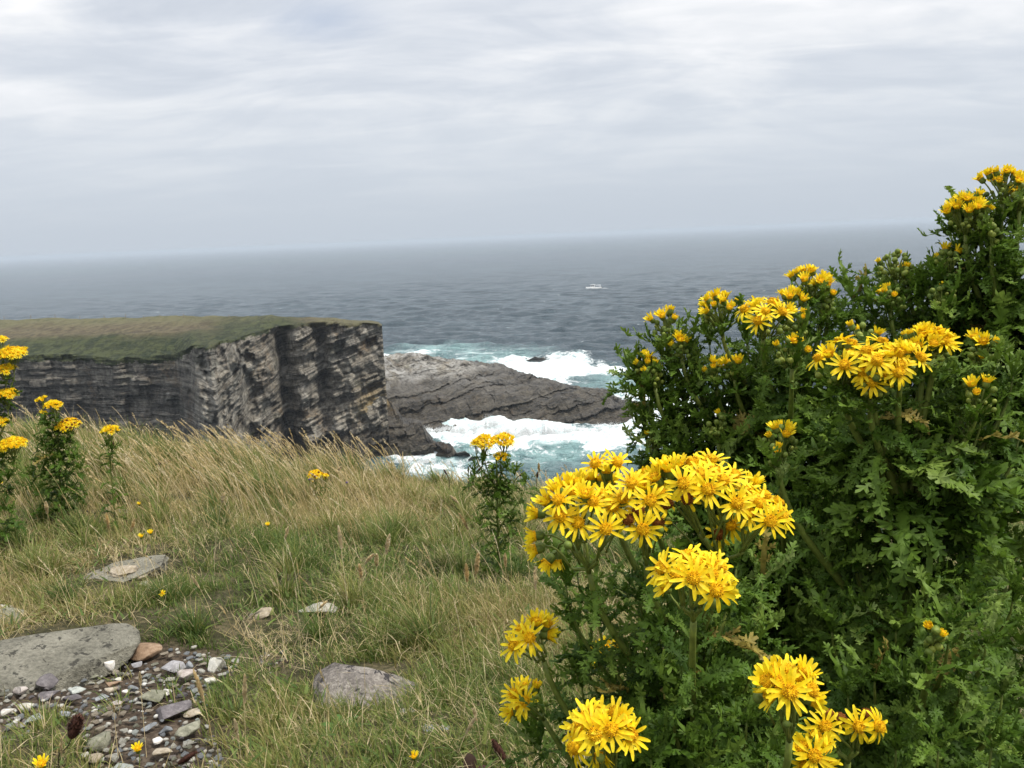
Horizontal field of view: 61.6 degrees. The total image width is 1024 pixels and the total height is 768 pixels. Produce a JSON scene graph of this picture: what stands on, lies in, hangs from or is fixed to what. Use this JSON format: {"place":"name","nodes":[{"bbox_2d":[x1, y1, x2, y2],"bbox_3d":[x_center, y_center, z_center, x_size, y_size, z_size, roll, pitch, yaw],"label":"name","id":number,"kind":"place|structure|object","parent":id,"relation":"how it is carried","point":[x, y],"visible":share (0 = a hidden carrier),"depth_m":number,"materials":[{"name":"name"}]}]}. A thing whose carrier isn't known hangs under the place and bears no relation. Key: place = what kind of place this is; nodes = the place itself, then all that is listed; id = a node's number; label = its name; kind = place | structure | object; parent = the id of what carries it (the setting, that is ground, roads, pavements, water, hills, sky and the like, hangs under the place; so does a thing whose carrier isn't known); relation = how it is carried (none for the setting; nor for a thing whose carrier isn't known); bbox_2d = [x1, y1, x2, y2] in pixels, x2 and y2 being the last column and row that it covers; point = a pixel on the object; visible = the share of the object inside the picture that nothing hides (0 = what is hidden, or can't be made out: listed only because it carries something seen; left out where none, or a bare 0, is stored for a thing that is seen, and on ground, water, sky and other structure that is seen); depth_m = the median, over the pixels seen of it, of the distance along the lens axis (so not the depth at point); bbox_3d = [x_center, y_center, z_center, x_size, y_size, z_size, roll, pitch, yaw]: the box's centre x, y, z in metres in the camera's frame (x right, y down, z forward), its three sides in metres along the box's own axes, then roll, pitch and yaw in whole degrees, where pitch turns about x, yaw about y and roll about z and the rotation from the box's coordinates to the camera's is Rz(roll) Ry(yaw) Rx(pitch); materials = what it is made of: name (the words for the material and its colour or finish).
{"place":"outdoors","nodes":[
{"label":"outdoors","id":0,"kind":"place"},
{"bbox_2d":[0,315,389,466],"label":"headland","id":1,"kind":"structure","parent":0,"point":[319,378],"depth_m":136.04,"materials":[{"name":"stone"}]},
{"bbox_2d":[0,401,683,763],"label":"seed grass","id":2,"kind":"structure","parent":0,"point":[187,455],"depth_m":3.68,"materials":[{"name":"plant"}]},
{"bbox_2d":[331,398,456,460],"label":"cliff ledges","id":3,"kind":"object","parent":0,"point":[407,436],"visible":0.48,"depth_m":142.11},
{"bbox_2d":[0,217,1023,488],"bbox_3d":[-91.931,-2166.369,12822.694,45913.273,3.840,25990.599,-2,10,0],"label":"sea","id":4,"kind":"structure","parent":0,"point":[510,303],"depth_m":647.92,"materials":[{"name":"liquid"}]},
{"bbox_2d":[454,451,469,455],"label":"sea rock","id":5,"kind":"object","parent":4,"relation":"in","point":[465,453],"visible":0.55,"depth_m":138.28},
{"bbox_2d":[387,356,636,468],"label":"sea spray","id":6,"kind":"object","parent":4,"relation":"on","point":[521,433],"visible":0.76,"depth_m":154.05,"materials":[{"name":"white"}]},
{"bbox_2d":[526,357,545,360],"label":"sea rock","id":7,"kind":"object","parent":4,"relation":"in","point":[538,358],"visible":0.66,"depth_m":239.71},
{"bbox_2d":[586,284,600,288],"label":"fishing boat","id":8,"kind":"object","parent":4,"relation":"on","point":[593,286],"visible":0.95,"depth_m":541.70,"materials":[{"name":"white paint"}]},
{"bbox_2d":[0,459,1023,767],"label":"ground","id":9,"kind":"structure","parent":0,"point":[150,747],"depth_m":2.07,"materials":[{"name":"soil"}]},
{"bbox_2d":[0,708,15,716],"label":"pebble","id":10,"kind":"object","parent":9,"relation":"on","point":[6,712],"visible":0.98,"depth_m":1.67,"materials":[{"name":"white stone"}]},
{"bbox_2d":[0,608,23,624],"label":"rock","id":11,"kind":"object","parent":9,"relation":"on","point":[9,609],"visible":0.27,"depth_m":2.27,"materials":[{"name":"grey stone"}]},
{"bbox_2d":[0,335,28,561],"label":"ragwort plant","id":12,"kind":"object","parent":9,"relation":"on","point":[9,353],"visible":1,"depth_m":2.90,"materials":[{"name":"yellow plant"}]},
{"bbox_2d":[12,686,28,694],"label":"pebble","id":13,"kind":"object","parent":9,"relation":"on","point":[20,690],"visible":1,"depth_m":1.80,"materials":[{"name":"stone"}]},
{"bbox_2d":[16,703,33,709],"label":"pebble","id":14,"kind":"object","parent":9,"relation":"on","point":[24,705],"visible":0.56,"depth_m":1.72,"materials":[{"name":"beige stone"}]},
{"bbox_2d":[25,713,43,723],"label":"pebble","id":15,"kind":"object","parent":9,"relation":"on","point":[33,719],"visible":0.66,"depth_m":1.64,"materials":[{"name":"grey stone"}]},
{"bbox_2d":[32,753,48,767],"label":"hawkbit","id":16,"kind":"object","parent":9,"relation":"on","point":[42,760],"visible":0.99,"depth_m":1.39,"materials":[{"name":"yellow plant"}]},
{"bbox_2d":[44,501,49,532],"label":"grass stalk","id":17,"kind":"object","parent":9,"relation":"on","point":[46,506],"depth_m":3.00,"materials":[{"name":"plant"}]},
{"bbox_2d":[36,673,58,690],"bbox_3d":[-1.001,0.644,1.843,0.050,0.029,0.040,-2,10,0],"label":"pebble","id":18,"kind":"object","parent":9,"relation":"on","point":[47,682],"visible":0.98,"depth_m":1.84,"materials":[{"name":"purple stone"}]},
{"bbox_2d":[37,690,60,699],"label":"pebble","id":19,"kind":"object","parent":9,"relation":"on","point":[46,694],"visible":0.96,"depth_m":1.79,"materials":[{"name":"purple stone"}]},
{"bbox_2d":[21,395,91,527],"bbox_3d":[-1.697,0.303,3.196,0.251,0.520,0.215,-2,10,0],"label":"ragwort plant","id":20,"kind":"object","parent":9,"relation":"on","point":[57,442],"visible":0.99,"depth_m":3.19,"materials":[{"name":"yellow plant"}]},
{"bbox_2d":[59,736,62,767],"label":"grass stalk","id":21,"kind":"object","parent":9,"relation":"on","point":[61,746],"depth_m":1.45,"materials":[{"name":"plant"}]},
{"bbox_2d":[59,711,70,717],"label":"pebble","id":22,"kind":"object","parent":9,"relation":"on","point":[68,713],"visible":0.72,"depth_m":1.68,"materials":[{"name":"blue stone"}]},
{"bbox_2d":[0,623,140,695],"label":"rock slab","id":23,"kind":"object","parent":9,"relation":"on","point":[70,658],"visible":0.88,"depth_m":1.95,"materials":[{"name":"stone"}]},
{"bbox_2d":[58,713,84,767],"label":"plantain","id":24,"kind":"object","parent":9,"relation":"on","point":[75,725],"visible":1,"depth_m":1.44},
{"bbox_2d":[62,694,81,702],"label":"pebble","id":25,"kind":"object","parent":9,"relation":"on","point":[73,697],"visible":0.91,"depth_m":1.77,"materials":[{"name":"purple stone"}]},
{"bbox_2d":[67,686,85,694],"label":"pebble","id":26,"kind":"object","parent":9,"relation":"on","point":[75,690],"visible":1,"depth_m":1.83,"materials":[{"name":"white stone"}]},
{"bbox_2d":[86,753,103,763],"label":"pebble","id":27,"kind":"object","parent":9,"relation":"on","point":[94,755],"visible":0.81,"depth_m":1.52,"materials":[{"name":"beige stone"}]},
{"bbox_2d":[91,710,98,716],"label":"pebble","id":28,"kind":"object","parent":9,"relation":"on","point":[95,713],"visible":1,"depth_m":1.70,"materials":[{"name":"beige stone"}]},
{"bbox_2d":[86,731,110,751],"bbox_3d":[-0.756,0.655,1.571,0.042,0.028,0.034,-7,11,-25],"label":"pebble","id":29,"kind":"object","parent":9,"relation":"on","point":[100,743],"visible":0.94,"depth_m":1.56,"materials":[{"name":"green stone"}]},
{"bbox_2d":[94,726,104,731],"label":"pebble","id":30,"kind":"object","parent":9,"relation":"on","point":[100,728],"visible":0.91,"depth_m":1.62,"materials":[{"name":"beige stone"}]},
{"bbox_2d":[94,694,108,700],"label":"pebble","id":31,"kind":"object","parent":9,"relation":"on","point":[98,698],"visible":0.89,"depth_m":1.79,"materials":[{"name":"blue stone"}]},
{"bbox_2d":[101,711,112,716],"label":"pebble","id":32,"kind":"object","parent":9,"relation":"on","point":[108,713],"visible":1,"depth_m":1.69,"materials":[{"name":"beige stone"}]},
{"bbox_2d":[105,513,112,556],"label":"grass stalk","id":33,"kind":"object","parent":9,"relation":"on","point":[107,521],"depth_m":2.74,"materials":[{"name":"plant"}]},
{"bbox_2d":[104,660,114,671],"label":"pebble","id":34,"kind":"object","parent":9,"relation":"on","point":[109,665],"visible":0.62,"depth_m":1.95,"materials":[{"name":"white stone"}]},
{"bbox_2d":[104,686,117,693],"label":"pebble","id":35,"kind":"object","parent":9,"relation":"on","point":[110,690],"visible":0.89,"depth_m":1.83,"materials":[{"name":"beige stone"}]},
{"bbox_2d":[98,424,128,534],"bbox_3d":[-1.458,0.354,3.111,0.109,0.412,0.120,-2,10,0],"label":"ragwort plant","id":36,"kind":"object","parent":9,"relation":"on","point":[108,428],"visible":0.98,"depth_m":3.10,"materials":[{"name":"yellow plant"}]},
{"bbox_2d":[105,681,122,687],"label":"pebble","id":37,"kind":"object","parent":9,"relation":"on","point":[111,684],"visible":0.9,"depth_m":1.87,"materials":[{"name":"brown stone"}]},
{"bbox_2d":[110,753,118,761],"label":"pebble","id":38,"kind":"object","parent":9,"relation":"on","point":[114,756],"visible":0.91,"depth_m":1.53,"materials":[{"name":"beige stone"}]},
{"bbox_2d":[113,704,118,756],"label":"grass stalk","id":39,"kind":"object","parent":9,"relation":"on","point":[115,726],"depth_m":1.52,"materials":[{"name":"plant"}]},
{"bbox_2d":[111,700,121,705],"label":"pebble","id":40,"kind":"object","parent":9,"relation":"on","point":[115,703],"visible":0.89,"depth_m":1.76,"materials":[{"name":"stone"}]},
{"bbox_2d":[118,737,126,743],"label":"pebble","id":41,"kind":"object","parent":9,"relation":"on","point":[122,740],"visible":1,"depth_m":1.59,"materials":[{"name":"beige stone"}]},
{"bbox_2d":[114,763,133,767],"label":"pebble","id":42,"kind":"object","parent":9,"relation":"on","point":[123,765],"visible":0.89,"depth_m":1.50,"materials":[{"name":"stone"}]},
{"bbox_2d":[84,555,168,581],"bbox_3d":[-1.179,0.581,2.615,0.221,0.061,0.188,-2,10,0],"label":"rock","id":43,"kind":"object","parent":9,"relation":"on","point":[161,561],"visible":0.54,"depth_m":2.62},
{"bbox_2d":[108,565,138,577],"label":"stone","id":44,"kind":"object","parent":43,"relation":"on","point":[113,571],"visible":0.91,"depth_m":2.58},
{"bbox_2d":[128,518,135,549],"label":"grass stalk","id":45,"kind":"object","parent":9,"relation":"on","point":[132,525],"depth_m":2.69,"materials":[{"name":"plant"}]},
{"bbox_2d":[128,716,136,721],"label":"pebble","id":46,"kind":"object","parent":9,"relation":"on","point":[133,719],"visible":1,"depth_m":1.68,"materials":[{"name":"grey stone"}]},
{"bbox_2d":[128,685,138,691],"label":"pebble","id":47,"kind":"object","parent":9,"relation":"on","point":[132,688],"visible":0.89,"depth_m":1.83,"materials":[{"name":"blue stone"}]},
{"bbox_2d":[131,661,141,667],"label":"pebble","id":48,"kind":"object","parent":9,"relation":"on","point":[137,664],"visible":1,"depth_m":1.98,"materials":[{"name":"grey stone"}]},
{"bbox_2d":[131,741,142,767],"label":"hawkbit","id":49,"kind":"object","parent":9,"relation":"on","point":[136,748],"visible":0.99,"depth_m":1.46,"materials":[{"name":"yellow plant"}]},
{"bbox_2d":[138,671,146,756],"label":"grass stalk","id":50,"kind":"object","parent":9,"relation":"on","point":[140,679],"depth_m":1.53,"materials":[{"name":"plant"}]},
{"bbox_2d":[0,645,285,767],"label":"gravel","id":51,"kind":"structure","parent":9,"relation":"on","point":[208,755],"depth_m":1.77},
{"bbox_2d":[130,642,162,661],"bbox_3d":[-0.884,0.640,2.062,0.064,0.028,0.079,5,12,37],"label":"pebble","id":52,"kind":"object","parent":9,"relation":"on","point":[144,651],"visible":0.75,"depth_m":2.05,"materials":[{"name":"brown stone"}]},
{"bbox_2d":[142,673,151,678],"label":"pebble","id":53,"kind":"object","parent":9,"relation":"on","point":[146,676],"visible":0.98,"depth_m":1.92,"materials":[{"name":"grey stone"}]},
{"bbox_2d":[140,722,156,731],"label":"pebble","id":54,"kind":"object","parent":9,"relation":"on","point":[149,726],"visible":0.98,"depth_m":1.66,"materials":[{"name":"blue stone"}]},
{"bbox_2d":[137,689,166,701],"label":"pebble","id":55,"kind":"object","parent":9,"relation":"on","point":[152,694],"visible":0.97,"depth_m":1.79,"materials":[{"name":"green stone"}]},
{"bbox_2d":[152,737,162,744],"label":"pebble","id":56,"kind":"object","parent":9,"relation":"on","point":[157,740],"visible":1,"depth_m":1.61,"materials":[{"name":"white stone"}]},
{"bbox_2d":[152,747,172,755],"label":"pebble","id":57,"kind":"object","parent":9,"relation":"on","point":[161,751],"visible":0.98,"depth_m":1.56,"materials":[{"name":"beige stone"}]},
{"bbox_2d":[158,726,172,733],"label":"pebble","id":58,"kind":"object","parent":9,"relation":"on","point":[167,729],"visible":1,"depth_m":1.65,"materials":[{"name":"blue stone"}]},
{"bbox_2d":[155,700,191,722],"bbox_3d":[-0.679,0.655,1.730,0.066,0.020,0.056,-9,12,-32],"label":"pebble","id":59,"kind":"object","parent":9,"relation":"on","point":[166,712],"visible":1,"depth_m":1.72,"materials":[{"name":"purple stone"}]},
{"bbox_2d":[161,660,185,672],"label":"pebble","id":60,"kind":"object","parent":9,"relation":"on","point":[172,665],"visible":0.97,"depth_m":1.96,"materials":[{"name":"white stone"}]},
{"bbox_2d":[166,750,196,767],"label":"plantain","id":61,"kind":"object","parent":9,"relation":"on","point":[187,757],"visible":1,"depth_m":1.47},
{"bbox_2d":[177,692,187,697],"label":"pebble","id":62,"kind":"object","parent":9,"relation":"on","point":[185,694],"visible":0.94,"depth_m":1.80,"materials":[{"name":"grey stone"}]},
{"bbox_2d":[177,669,196,679],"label":"pebble","id":63,"kind":"object","parent":9,"relation":"on","point":[185,673],"visible":0.86,"depth_m":1.91,"materials":[{"name":"stone"}]},
{"bbox_2d":[174,720,199,736],"bbox_3d":[-0.619,0.665,1.652,0.034,0.021,0.052,4,12,35],"label":"pebble","id":64,"kind":"object","parent":9,"relation":"on","point":[188,729],"visible":1,"depth_m":1.64,"materials":[{"name":"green stone"}]},
{"bbox_2d":[186,661,192,668],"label":"pebble","id":65,"kind":"object","parent":9,"relation":"on","point":[189,664],"visible":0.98,"depth_m":1.98,"materials":[{"name":"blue stone"}]},
{"bbox_2d":[183,708,201,717],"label":"pebble","id":66,"kind":"object","parent":9,"relation":"on","point":[192,712],"visible":0.98,"depth_m":1.72,"materials":[{"name":"beige stone"}]},
{"bbox_2d":[197,669,204,673],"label":"pebble","id":67,"kind":"object","parent":9,"relation":"on","point":[201,671],"visible":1,"depth_m":1.93,"materials":[{"name":"beige stone"}]},
{"bbox_2d":[193,669,213,746],"bbox_3d":[-0.568,0.595,1.581,0.028,0.152,0.010,-1,10,8],"label":"grass stalk","id":68,"kind":"object","parent":9,"relation":"on","point":[198,684],"depth_m":1.57,"materials":[{"name":"plant"}]},
{"bbox_2d":[191,576,215,627],"bbox_3d":[-0.799,0.566,2.225,0.052,0.150,0.009,-2,10,0],"label":"grass stalk","id":69,"kind":"object","parent":9,"relation":"on","point":[196,582],"depth_m":2.22,"materials":[{"name":"plant"}]},
{"bbox_2d":[204,677,216,684],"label":"pebble","id":70,"kind":"object","parent":9,"relation":"on","point":[208,680],"visible":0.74,"depth_m":1.88,"materials":[{"name":"beige stone"}]},
{"bbox_2d":[207,657,225,672],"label":"pebble","id":71,"kind":"object","parent":9,"relation":"on","point":[214,662],"visible":0.95,"depth_m":1.97,"materials":[{"name":"beige stone"}]},
{"bbox_2d":[214,492,224,574],"bbox_3d":[-0.908,0.466,2.668,0.058,0.265,0.013,-5,10,-16],"label":"grass stalk","id":72,"kind":"object","parent":9,"relation":"on","point":[223,496],"depth_m":2.66,"materials":[{"name":"plant"}]},
{"bbox_2d":[233,718,242,764],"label":"grass stalk","id":73,"kind":"object","parent":9,"relation":"on","point":[236,729],"depth_m":1.47,"materials":[{"name":"plant"}]},
{"bbox_2d":[242,674,246,755],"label":"grass stalk","id":74,"kind":"object","parent":9,"relation":"on","point":[244,690],"depth_m":1.52,"materials":[{"name":"plant"}]},
{"bbox_2d":[248,607,270,618],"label":"stone","id":75,"kind":"object","parent":9,"relation":"on","point":[264,613],"visible":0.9,"depth_m":2.33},
{"bbox_2d":[282,527,288,557],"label":"grass stalk","id":76,"kind":"object","parent":9,"relation":"on","point":[286,533],"depth_m":2.63,"materials":[{"name":"plant"}]},
{"bbox_2d":[291,601,326,658],"bbox_3d":[-0.477,0.580,2.019,0.099,0.147,0.009,-2,10,0],"label":"grass stalk","id":77,"kind":"object","parent":9,"relation":"on","point":[323,604],"depth_m":2.01,"materials":[{"name":"plant"}]},
{"bbox_2d":[307,469,329,503],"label":"ragwort plant","id":78,"kind":"object","parent":9,"relation":"on","point":[316,472],"visible":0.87,"depth_m":3.70,"materials":[{"name":"yellow plant"}]},
{"bbox_2d":[299,602,337,613],"bbox_3d":[-0.534,0.620,2.363,0.112,0.033,0.051,-2,10,0],"label":"stone","id":79,"kind":"object","parent":9,"relation":"on","point":[326,605],"visible":0.56,"depth_m":2.35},
{"bbox_2d":[320,714,361,733],"bbox_3d":[-0.322,0.650,1.618,0.087,0.013,0.086,-2,10,0],"label":"plantain rosette","id":80,"kind":"object","parent":9,"relation":"on","point":[324,723],"visible":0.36,"depth_m":1.63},
{"bbox_2d":[337,525,346,601],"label":"grass stalk","id":81,"kind":"object","parent":9,"relation":"on","point":[340,541],"depth_m":2.36,"materials":[{"name":"plant"}]},
{"bbox_2d":[358,563,364,612],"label":"grass stalk","id":82,"kind":"object","parent":9,"relation":"on","point":[360,571],"depth_m":2.35,"materials":[{"name":"plant"}]},
{"bbox_2d":[354,553,374,582],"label":"grass stalk","id":83,"kind":"object","parent":9,"relation":"on","point":[370,557],"depth_m":2.53,"materials":[{"name":"plant"}]},
{"bbox_2d":[312,662,418,713],"bbox_3d":[-0.316,0.673,1.828,0.235,0.130,0.204,-2,10,0],"label":"boulder","id":84,"kind":"object","parent":9,"relation":"on","point":[374,679],"visible":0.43,"depth_m":1.80,"materials":[{"name":"stone"}]},
{"bbox_2d":[374,553,378,576],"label":"grass stalk","id":85,"kind":"object","parent":9,"relation":"on","point":[376,558],"depth_m":2.49,"materials":[{"name":"plant"}]},
{"bbox_2d":[382,533,390,588],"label":"grass stalk","id":86,"kind":"object","parent":9,"relation":"on","point":[387,544],"depth_m":2.38,"materials":[{"name":"plant"}]},
{"bbox_2d":[410,750,418,767],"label":"hawkbit","id":87,"kind":"object","parent":9,"relation":"on","point":[413,756],"visible":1,"depth_m":1.39,"materials":[{"name":"yellow plant"}]},
{"bbox_2d":[423,724,449,731],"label":"stone","id":88,"kind":"object","parent":9,"relation":"on","point":[435,729],"visible":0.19,"depth_m":1.59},
{"bbox_2d":[456,715,476,767],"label":"grass stalk","id":89,"kind":"object","parent":9,"relation":"on","point":[471,724],"depth_m":1.44,"materials":[{"name":"plant"}]},
{"bbox_2d":[464,563,469,618],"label":"grass stalk","id":90,"kind":"object","parent":9,"relation":"on","point":[466,574],"depth_m":2.27,"materials":[{"name":"plant"}]},
{"bbox_2d":[458,512,482,575],"bbox_3d":[-0.133,0.513,2.752,0.069,0.214,0.014,-2,10,0],"label":"grass stalk","id":91,"kind":"object","parent":9,"relation":"on","point":[464,521],"depth_m":2.74,"materials":[{"name":"plant"}]},
{"bbox_2d":[459,753,490,767],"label":"dock plant","id":92,"kind":"object","parent":9,"relation":"on","point":[469,758],"visible":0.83,"depth_m":1.41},
{"bbox_2d":[474,552,480,601],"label":"grass stalk","id":93,"kind":"object","parent":9,"relation":"on","point":[477,562],"depth_m":2.41,"materials":[{"name":"plant"}]},
{"bbox_2d":[473,708,482,756],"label":"grass stalk","id":94,"kind":"object","parent":9,"relation":"on","point":[474,713],"depth_m":1.49,"materials":[{"name":"plant"}]},
{"bbox_2d":[461,431,539,575],"bbox_3d":[-0.033,0.389,2.704,0.218,0.466,0.184,6,13,40],"label":"ragwort plant","id":95,"kind":"object","parent":9,"relation":"on","point":[481,442],"visible":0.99,"depth_m":2.70,"materials":[{"name":"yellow plant"}]},
{"bbox_2d":[490,738,511,767],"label":"plantain","id":96,"kind":"object","parent":9,"relation":"on","point":[496,746],"visible":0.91,"depth_m":1.39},
{"bbox_2d":[503,553,506,568],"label":"grass stalk","id":97,"kind":"object","parent":9,"relation":"on","point":[505,560],"depth_m":2.51,"materials":[{"name":"plant"}]},
{"bbox_2d":[0,405,1023,767],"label":"grass","id":98,"kind":"structure","parent":9,"relation":"on","point":[424,639],"depth_m":2.41,"materials":[{"name":"plant"}]},
{"bbox_2d":[533,566,536,598],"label":"grass stalk","id":99,"kind":"object","parent":9,"relation":"on","point":[535,579],"depth_m":2.24,"materials":[{"name":"plant"}]},
{"bbox_2d":[499,448,887,767],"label":"ragwort plant","id":100,"kind":"object","parent":9,"relation":"on","point":[668,716],"visible":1,"depth_m":0.46,"materials":[{"name":"yellow plant"}]},
{"bbox_2d":[601,264,881,767],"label":"ragwort plant","id":101,"kind":"object","parent":9,"relation":"on","point":[761,402],"visible":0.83,"depth_m":0.73,"materials":[{"name":"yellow plant"}]},
{"bbox_2d":[735,319,1023,767],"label":"ragwort plant","id":102,"kind":"object","parent":9,"relation":"on","point":[907,667],"visible":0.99,"depth_m":0.58,"materials":[{"name":"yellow plant"}]},
{"bbox_2d":[826,164,1023,767],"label":"ragwort plant","id":103,"kind":"object","parent":9,"relation":"on","point":[992,302],"visible":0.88,"depth_m":0.75,"materials":[{"name":"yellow plant"}]},
{"bbox_2d":[0,0,1023,258],"label":"sky","id":104,"kind":"structure","parent":0,"point":[127,126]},
{"bbox_2d":[384,352,646,432],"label":"rocky point","id":105,"kind":"structure","parent":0,"point":[429,391],"depth_m":169.83,"materials":[{"name":"stone"}]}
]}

